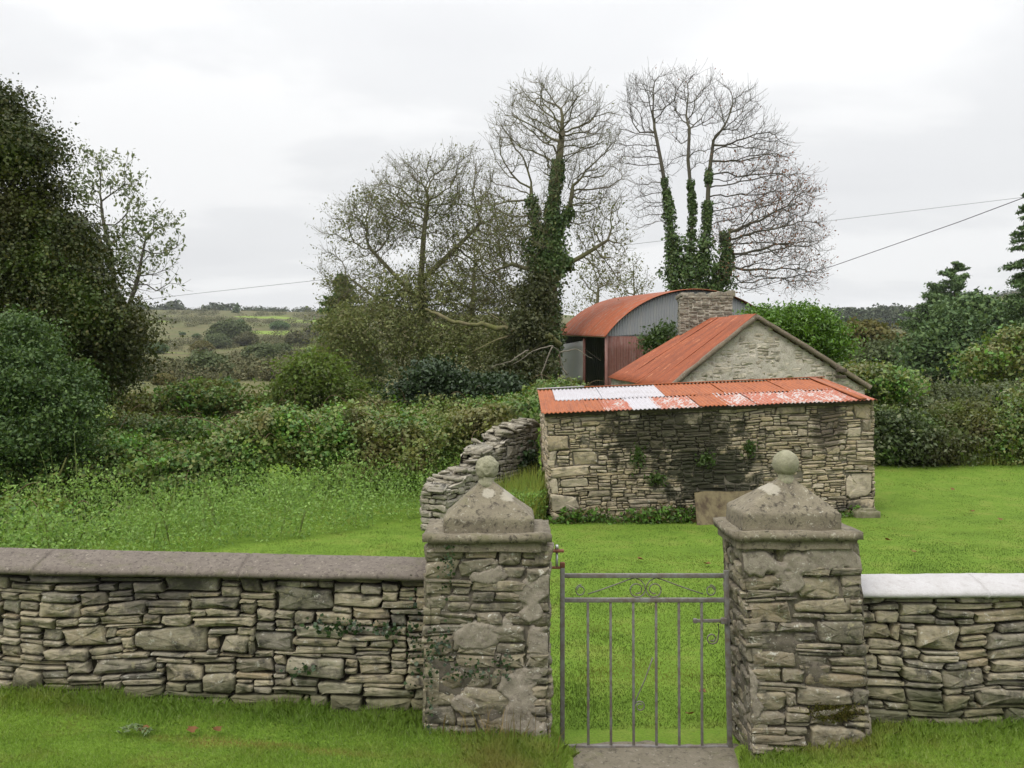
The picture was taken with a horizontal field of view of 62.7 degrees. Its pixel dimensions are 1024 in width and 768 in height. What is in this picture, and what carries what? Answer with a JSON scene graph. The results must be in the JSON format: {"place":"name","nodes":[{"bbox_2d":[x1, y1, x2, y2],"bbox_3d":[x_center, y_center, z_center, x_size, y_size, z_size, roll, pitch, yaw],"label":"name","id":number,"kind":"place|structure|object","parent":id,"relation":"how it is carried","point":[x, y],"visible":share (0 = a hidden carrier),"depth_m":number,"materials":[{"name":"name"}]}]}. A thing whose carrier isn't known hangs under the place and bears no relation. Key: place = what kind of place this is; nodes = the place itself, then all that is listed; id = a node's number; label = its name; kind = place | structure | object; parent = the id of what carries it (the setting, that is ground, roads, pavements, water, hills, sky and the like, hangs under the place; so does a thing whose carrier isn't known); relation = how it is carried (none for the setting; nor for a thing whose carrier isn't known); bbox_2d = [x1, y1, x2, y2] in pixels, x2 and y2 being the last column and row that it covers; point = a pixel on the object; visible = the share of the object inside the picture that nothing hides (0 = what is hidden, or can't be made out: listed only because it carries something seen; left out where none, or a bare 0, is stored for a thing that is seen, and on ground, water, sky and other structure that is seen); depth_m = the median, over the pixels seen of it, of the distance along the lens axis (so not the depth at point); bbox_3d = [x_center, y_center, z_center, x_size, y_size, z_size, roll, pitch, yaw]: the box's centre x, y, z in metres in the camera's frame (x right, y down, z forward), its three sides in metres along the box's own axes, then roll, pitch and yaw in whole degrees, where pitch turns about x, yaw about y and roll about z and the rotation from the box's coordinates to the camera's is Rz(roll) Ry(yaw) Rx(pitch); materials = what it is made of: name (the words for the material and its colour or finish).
{"place":"outdoors","nodes":[
{"label":"outdoors","id":0,"kind":"place"},
{"bbox_2d":[117,723,152,736],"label":"fern sprig","id":1,"kind":"object","parent":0,"point":[148,730],"visible":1,"depth_m":4.54,"materials":[{"name":"green plant"}]},
{"bbox_2d":[0,296,1023,767],"bbox_3d":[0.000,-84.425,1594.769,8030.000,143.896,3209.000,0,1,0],"label":"ground","id":2,"kind":"structure","parent":0,"point":[886,494],"depth_m":10.92,"materials":[{"name":"green plant"}]},
{"bbox_2d":[0,304,131,484],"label":"laurel bush","id":3,"kind":"object","parent":2,"relation":"on","point":[42,387],"visible":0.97,"depth_m":16.02,"materials":[{"name":"green plant"}]},
{"bbox_2d":[0,73,197,416],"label":"sycamore tree","id":4,"kind":"object","parent":2,"relation":"on","point":[52,263],"visible":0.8,"depth_m":20.07,"materials":[{"name":"green plant"}]},
{"bbox_2d":[59,139,190,415],"bbox_3d":[-12.857,-3.097,27.976,4.086,9.951,3.278,0,1,0],"label":"willow tree","id":5,"kind":"object","parent":2,"relation":"on","point":[148,235],"visible":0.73,"depth_m":27.91,"materials":[{"name":"green plant"}]},
{"bbox_2d":[144,342,168,353],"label":"hillside bush","id":6,"kind":"object","parent":2,"relation":"on","point":[160,349],"visible":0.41,"depth_m":257.12,"materials":[{"name":"green plant"}]},
{"bbox_2d":[149,372,176,384],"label":"hillside bush","id":7,"kind":"object","parent":2,"relation":"on","point":[171,379],"visible":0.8,"depth_m":82.36,"materials":[{"name":"green plant"}]},
{"bbox_2d":[168,356,186,367],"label":"hillside bush","id":8,"kind":"object","parent":2,"relation":"on","point":[180,361],"visible":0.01,"depth_m":118.06,"materials":[{"name":"green plant"}]},
{"bbox_2d":[186,726,197,732],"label":"fallen leaf","id":9,"kind":"object","parent":2,"relation":"on","point":[191,729],"visible":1,"depth_m":4.59,"materials":[{"name":"brown plant"}]},
{"bbox_2d":[101,369,285,446],"bbox_3d":[-9.598,0.803,26.014,6.238,2.532,3.493,0,1,0],"label":"hawthorn bush","id":10,"kind":"object","parent":2,"relation":"on","point":[203,396],"visible":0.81,"depth_m":25.45,"materials":[{"name":"green plant"}]},
{"bbox_2d":[188,340,215,353],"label":"hillside bush","id":11,"kind":"object","parent":2,"relation":"on","point":[198,344],"visible":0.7,"depth_m":263.11,"materials":[{"name":"green plant"}]},
{"bbox_2d":[183,349,237,377],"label":"hillside bush","id":12,"kind":"object","parent":2,"relation":"on","point":[208,358],"visible":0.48,"depth_m":103.55,"materials":[{"name":"green plant"}]},
{"bbox_2d":[0,547,425,717],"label":"stone wall","id":13,"kind":"structure","parent":2,"relation":"on","point":[341,632],"depth_m":5.03,"materials":[{"name":"grey stone"}]},
{"bbox_2d":[211,726,222,730],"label":"fallen leaf","id":14,"kind":"object","parent":2,"relation":"on","point":[217,728],"visible":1,"depth_m":4.61,"materials":[{"name":"brown plant"}]},
{"bbox_2d":[203,332,233,347],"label":"hillside bush","id":15,"kind":"object","parent":2,"relation":"on","point":[218,339],"visible":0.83,"depth_m":317.15,"materials":[{"name":"green plant"}]},
{"bbox_2d":[203,318,253,342],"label":"hillside bush","id":16,"kind":"object","parent":2,"relation":"on","point":[231,329],"visible":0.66,"depth_m":333.22,"materials":[{"name":"green plant"}]},
{"bbox_2d":[217,377,241,387],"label":"hillside bush","id":17,"kind":"object","parent":2,"relation":"on","point":[231,380],"visible":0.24,"depth_m":69.37,"materials":[{"name":"green plant"}]},
{"bbox_2d":[4,299,466,314],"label":"woodland","id":18,"kind":"object","parent":2,"relation":"on","point":[178,306],"visible":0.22,"depth_m":800.22,"materials":[{"name":"green plant"}]},
{"bbox_2d":[231,303,240,312],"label":"lone spruce","id":19,"kind":"object","parent":2,"relation":"on","point":[237,309],"visible":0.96,"depth_m":758.91,"materials":[{"name":"green plant"}]},
{"bbox_2d":[233,331,259,344],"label":"hillside bush","id":20,"kind":"object","parent":2,"relation":"on","point":[247,337],"visible":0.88,"depth_m":326.04,"materials":[{"name":"green plant"}]},
{"bbox_2d":[236,366,261,379],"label":"hillside bush","id":21,"kind":"object","parent":2,"relation":"on","point":[247,371],"visible":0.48,"depth_m":101.86,"materials":[{"name":"green plant"}]},
{"bbox_2d":[238,341,281,361],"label":"hillside bush","id":22,"kind":"object","parent":2,"relation":"on","point":[263,349],"visible":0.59,"depth_m":171.19,"materials":[{"name":"green plant"}]},
{"bbox_2d":[260,368,278,380],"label":"hillside bush","id":23,"kind":"object","parent":2,"relation":"on","point":[266,376],"visible":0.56,"depth_m":95.47,"materials":[{"name":"green plant"}]},
{"bbox_2d":[0,416,540,551],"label":"nettles","id":24,"kind":"object","parent":2,"relation":"on","point":[207,501],"visible":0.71,"depth_m":14.33,"materials":[{"name":"green plant"}]},
{"bbox_2d":[131,307,417,381],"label":"hillside","id":25,"kind":"structure","parent":2,"relation":"on","point":[254,363],"depth_m":176.27,"materials":[{"name":"green plant"}]},
{"bbox_2d":[269,320,291,329],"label":"hillside bush","id":26,"kind":"object","parent":2,"relation":"on","point":[280,324],"visible":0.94,"depth_m":502.29,"materials":[{"name":"green plant"}]},
{"bbox_2d":[273,342,293,354],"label":"hillside bush","id":27,"kind":"object","parent":2,"relation":"on","point":[285,346],"visible":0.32,"depth_m":217.22,"materials":[{"name":"green plant"}]},
{"bbox_2d":[283,328,312,345],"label":"hillside bush","id":28,"kind":"object","parent":2,"relation":"on","point":[290,338],"visible":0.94,"depth_m":324.90,"materials":[{"name":"green plant"}]},
{"bbox_2d":[0,375,601,547],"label":"brambles","id":29,"kind":"object","parent":2,"relation":"on","point":[302,435],"visible":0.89,"depth_m":17.88,"materials":[{"name":"green plant"}]},
{"bbox_2d":[54,457,66,484],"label":"dead stalk","id":30,"kind":"object","parent":29,"relation":"in","point":[60,472],"visible":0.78,"depth_m":15.60,"materials":[{"name":"plant"}]},
{"bbox_2d":[302,324,324,336],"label":"hillside bush","id":31,"kind":"object","parent":2,"relation":"on","point":[308,330],"visible":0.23,"depth_m":428.08,"materials":[{"name":"green plant"}]},
{"bbox_2d":[246,342,389,411],"bbox_3d":[-6.468,0.320,26.999,4.629,3.388,3.694,0,1,25],"label":"sapling bush","id":32,"kind":"object","parent":2,"relation":"on","point":[309,378],"visible":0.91,"depth_m":26.55,"materials":[{"name":"green plant"}]},
{"bbox_2d":[299,273,394,398],"bbox_3d":[-7.551,-1.711,37.909,5.389,6.753,4.756,0,1,39],"label":"cypress tree","id":33,"kind":"object","parent":2,"relation":"on","point":[373,384],"visible":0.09,"depth_m":37.71,"materials":[{"name":"green plant"}]},
{"bbox_2d":[301,136,529,365],"bbox_3d":[-3.964,-4.450,35.841,10.561,12.066,5.895,0,1,0],"label":"ash tree","id":34,"kind":"object","parent":2,"relation":"on","point":[441,262],"visible":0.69,"depth_m":35.34,"materials":[{"name":"green plant"}]},
{"bbox_2d":[295,258,568,388],"bbox_3d":[-3.183,-1.800,33.726,11.898,7.002,6.689,0,1,0],"label":"thorn thicket","id":35,"kind":"object","parent":2,"relation":"on","point":[401,324],"visible":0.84,"depth_m":32.95,"materials":[{"name":"green plant"}]},
{"bbox_2d":[425,308,561,356],"bbox_3d":[-0.674,-1.681,31.266,5.152,2.311,0.651,0,1,-3],"label":"fallen limb","id":36,"kind":"object","parent":35,"relation":"in","point":[558,344],"visible":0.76,"depth_m":31.18,"materials":[{"name":"wood"}]},
{"bbox_2d":[369,352,533,409],"bbox_3d":[-1.678,0.508,25.922,5.350,2.971,3.568,0,1,0],"label":"holly bush","id":37,"kind":"object","parent":2,"relation":"on","point":[436,375],"visible":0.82,"depth_m":25.49,"materials":[{"name":"green plant"}]},
{"bbox_2d":[440,218,504,373],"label":"bare tree","id":38,"kind":"object","parent":2,"relation":"on","point":[470,372],"visible":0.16,"depth_m":41.80,"materials":[{"name":"brown wood"}]},
{"bbox_2d":[419,418,541,529],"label":"ruined wall","id":39,"kind":"structure","parent":2,"relation":"on","point":[510,445],"depth_m":15.58,"materials":[{"name":"stone"}]},
{"bbox_2d":[421,456,553,740],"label":"gate pillar","id":40,"kind":"structure","parent":2,"relation":"on","point":[488,552],"depth_m":4.86,"materials":[{"name":"stone"}]},
{"bbox_2d":[552,545,732,747],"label":"iron gate","id":41,"kind":"structure","parent":40,"relation":"attached to","point":[725,620],"depth_m":5.09,"materials":[{"name":"metal"}]},
{"bbox_2d":[443,702,563,751],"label":"dry stalks","id":42,"kind":"object","parent":2,"relation":"on","point":[503,728],"visible":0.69,"depth_m":4.79,"materials":[{"name":"green plant"}]},
{"bbox_2d":[0,681,1023,767],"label":"grass","id":43,"kind":"structure","parent":2,"relation":"on","point":[521,751],"depth_m":4.72,"materials":[{"name":"green plant"}]},
{"bbox_2d":[494,463,548,519],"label":"grass","id":44,"kind":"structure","parent":2,"relation":"on","point":[531,491],"depth_m":15.11,"materials":[{"name":"green plant"}]},
{"bbox_2d":[477,263,572,391],"bbox_3d":[0.600,-1.433,31.490,4.569,6.263,3.591,0,1,-42],"label":"ivy shrub","id":45,"kind":"object","parent":2,"relation":"on","point":[530,321],"visible":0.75,"depth_m":31.11,"materials":[{"name":"green plant"}]},
{"bbox_2d":[490,345,590,377],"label":"dead branch","id":46,"kind":"object","parent":45,"relation":"in","point":[551,346],"visible":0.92,"depth_m":29.34,"materials":[{"name":"brown wood"}]},
{"bbox_2d":[492,262,566,323],"bbox_3d":[0.539,-2.451,40.091,3.463,7.614,3.457,0,1,37],"label":"bare tree","id":47,"kind":"object","parent":2,"relation":"on","point":[511,292],"visible":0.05,"depth_m":39.94,"materials":[{"name":"brown wood"}]},
{"bbox_2d":[457,62,644,383],"bbox_3d":[1.489,-5.369,32.889,7.326,14.179,5.073,0,1,0],"label":"ash tree","id":48,"kind":"object","parent":2,"relation":"on","point":[551,251],"visible":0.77,"depth_m":32.70,"materials":[{"name":"green plant"}]},
{"bbox_2d":[562,242,631,317],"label":"bare tree","id":49,"kind":"object","parent":2,"relation":"on","point":[597,299],"visible":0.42,"depth_m":48.06,"materials":[{"name":"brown wood"}]},
{"bbox_2d":[608,252,655,297],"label":"bare tree","id":50,"kind":"object","parent":2,"relation":"on","point":[631,283],"visible":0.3,"depth_m":49.92,"materials":[{"name":"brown wood"}]},
{"bbox_2d":[628,317,677,355],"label":"laurel shrub","id":51,"kind":"object","parent":2,"relation":"on","point":[657,337],"visible":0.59,"depth_m":27.25,"materials":[{"name":"green plant"}]},
{"bbox_2d":[572,740,739,767],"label":"path","id":52,"kind":"structure","parent":2,"relation":"on","point":[647,757],"depth_m":4.96,"materials":[{"name":"concrete"}]},
{"bbox_2d":[559,289,756,387],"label":"hay barn","id":53,"kind":"structure","parent":2,"relation":"on","point":[601,334],"depth_m":30.87,"materials":[{"name":"red metal"}]},
{"bbox_2d":[548,502,862,524],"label":"weeds","id":54,"kind":"object","parent":2,"relation":"on","point":[651,515],"visible":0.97,"depth_m":14.85,"materials":[{"name":"green plant"}]},
{"bbox_2d":[537,376,875,520],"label":"stone shed","id":55,"kind":"structure","parent":2,"relation":"on","point":[821,428],"depth_m":15.20,"materials":[{"name":"grey stone"}]},
{"bbox_2d":[628,441,647,476],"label":"wall fern","id":56,"kind":"object","parent":55,"relation":"attached to","point":[637,456],"depth_m":14.99,"materials":[{"name":"green plant"}]},
{"bbox_2d":[643,469,669,488],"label":"fern","id":57,"kind":"object","parent":55,"relation":"attached to","point":[656,477],"depth_m":15.02,"materials":[{"name":"green plant"}]},
{"bbox_2d":[695,447,716,468],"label":"fern","id":58,"kind":"object","parent":55,"relation":"attached to","point":[707,458],"depth_m":15.05,"materials":[{"name":"green plant"}]},
{"bbox_2d":[740,439,759,457],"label":"fern","id":59,"kind":"object","parent":55,"relation":"attached to","point":[749,448],"depth_m":15.10,"materials":[{"name":"green plant"}]},
{"bbox_2d":[604,56,838,301],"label":"ash tree","id":60,"kind":"object","parent":2,"relation":"on","point":[689,266],"visible":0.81,"depth_m":43.74,"materials":[{"name":"grey plant"}]},
{"bbox_2d":[694,490,752,524],"bbox_3d":[3.830,2.230,14.737,1.286,0.669,0.475,0,1,-3],"label":"rusty sheet","id":61,"kind":"object","parent":2,"relation":"on","point":[710,506],"visible":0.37,"depth_m":14.79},
{"bbox_2d":[609,290,871,394],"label":"stone cottage","id":62,"kind":"structure","parent":2,"relation":"on","point":[714,339],"depth_m":20.71,"materials":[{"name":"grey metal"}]},
{"bbox_2d":[713,450,871,759],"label":"gate pillar","id":63,"kind":"structure","parent":2,"relation":"on","point":[792,561],"depth_m":4.86,"materials":[{"name":"stone"}]},
{"bbox_2d":[732,298,869,365],"bbox_3d":[9.002,-0.525,27.064,4.571,4.698,3.933,0,1,33],"label":"laurel shrub","id":64,"kind":"object","parent":2,"relation":"on","point":[811,324],"visible":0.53,"depth_m":26.40,"materials":[{"name":"green plant"}]},
{"bbox_2d":[852,508,880,517],"bbox_3d":[6.336,2.359,15.016,0.452,0.294,0.319,0,1,0],"label":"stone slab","id":65,"kind":"object","parent":2,"relation":"on","point":[867,513],"visible":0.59,"depth_m":14.91,"materials":[{"name":"grey stone"}]},
{"bbox_2d":[831,316,905,359],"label":"round tree","id":66,"kind":"object","parent":2,"relation":"on","point":[872,331],"visible":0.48,"depth_m":73.49,"materials":[{"name":"green plant"}]},
{"bbox_2d":[821,302,932,328],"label":"plantation","id":67,"kind":"object","parent":2,"relation":"on","point":[885,314],"visible":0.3,"depth_m":535.08,"materials":[{"name":"green plant"}]},
{"bbox_2d":[830,354,936,409],"bbox_3d":[10.321,0.546,24.042,3.591,2.859,3.147,0,1,0],"label":"hedge bush","id":68,"kind":"object","parent":2,"relation":"on","point":[889,383],"visible":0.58,"depth_m":23.28,"materials":[{"name":"green plant"}]},
{"bbox_2d":[847,332,930,373],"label":"round tree","id":69,"kind":"object","parent":2,"relation":"on","point":[876,349],"visible":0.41,"depth_m":69.10,"materials":[{"name":"green plant"}]},
{"bbox_2d":[892,288,949,382],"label":"cedar tree","id":70,"kind":"object","parent":2,"relation":"on","point":[908,324],"visible":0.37,"depth_m":87.46,"materials":[{"name":"green plant"}]},
{"bbox_2d":[828,288,1021,311],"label":"woodland","id":71,"kind":"object","parent":2,"relation":"on","point":[898,306],"visible":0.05,"depth_m":788.61,"materials":[{"name":"green plant"}]},
{"bbox_2d":[873,402,984,468],"bbox_3d":[9.840,1.391,21.343,3.603,2.032,3.127,0,1,0],"label":"hedge bush","id":72,"kind":"object","parent":2,"relation":"on","point":[899,434],"visible":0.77,"depth_m":20.83,"materials":[{"name":"green plant"}]},
{"bbox_2d":[879,301,1004,387],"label":"round tree","id":73,"kind":"object","parent":2,"relation":"on","point":[945,329],"visible":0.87,"depth_m":58.93,"materials":[{"name":"green plant"}]},
{"bbox_2d":[861,573,1023,725],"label":"stone wall","id":74,"kind":"structure","parent":2,"relation":"on","point":[948,647],"depth_m":5.03,"materials":[{"name":"grey stone"}]},
{"bbox_2d":[870,292,1018,336],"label":"valley scrub","id":75,"kind":"object","parent":2,"relation":"on","point":[910,333],"visible":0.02,"depth_m":584.64,"materials":[{"name":"green plant"}]},
{"bbox_2d":[876,374,1023,414],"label":"hedge bush","id":76,"kind":"object","parent":2,"relation":"on","point":[948,391],"visible":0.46,"depth_m":26.54,"materials":[{"name":"green plant"}]},
{"bbox_2d":[911,261,994,382],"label":"cedar tree","id":77,"kind":"object","parent":2,"relation":"on","point":[957,281],"visible":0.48,"depth_m":84.47,"materials":[{"name":"green plant"}]},
{"bbox_2d":[906,393,1023,466],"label":"hedge bush","id":78,"kind":"object","parent":2,"relation":"on","point":[966,409],"visible":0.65,"depth_m":21.16,"materials":[{"name":"green plant"}]},
{"bbox_2d":[913,286,1022,386],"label":"round tree","id":79,"kind":"object","parent":2,"relation":"on","point":[978,300],"visible":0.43,"depth_m":73.46,"materials":[{"name":"green plant"}]},
{"bbox_2d":[936,320,1023,385],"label":"round tree","id":80,"kind":"object","parent":2,"relation":"on","point":[1002,357],"visible":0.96,"depth_m":39.26,"materials":[{"name":"green plant"}]},
{"bbox_2d":[963,378,1023,466],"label":"hedge bush","id":81,"kind":"object","parent":2,"relation":"on","point":[1016,401],"visible":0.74,"depth_m":21.01,"materials":[{"name":"green plant"}]},
{"bbox_2d":[984,193,1023,379],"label":"spruce tree","id":82,"kind":"object","parent":2,"relation":"on","point":[1014,301],"visible":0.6,"depth_m":55.09,"materials":[{"name":"green plant"}]},
{"bbox_2d":[0,0,1023,315],"label":"sky","id":83,"kind":"structure","parent":0,"point":[244,117],"materials":[{"name":"white"}]},
{"bbox_2d":[127,197,1022,301],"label":"overhead wire","id":84,"kind":"object","parent":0,"point":[604,247],"visible":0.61,"depth_m":61.89,"materials":[{"name":"grey metal"}]},
{"bbox_2d":[745,197,1023,291],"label":"overhead wire","id":85,"kind":"object","parent":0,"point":[894,244],"visible":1,"depth_m":35.80,"materials":[{"name":"grey metal"}]},
{"bbox_2d":[958,439,1023,464],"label":"grass","id":86,"kind":"structure","parent":0,"point":[989,461],"depth_m":20.95,"materials":[{"name":"green plant"}]}
]}

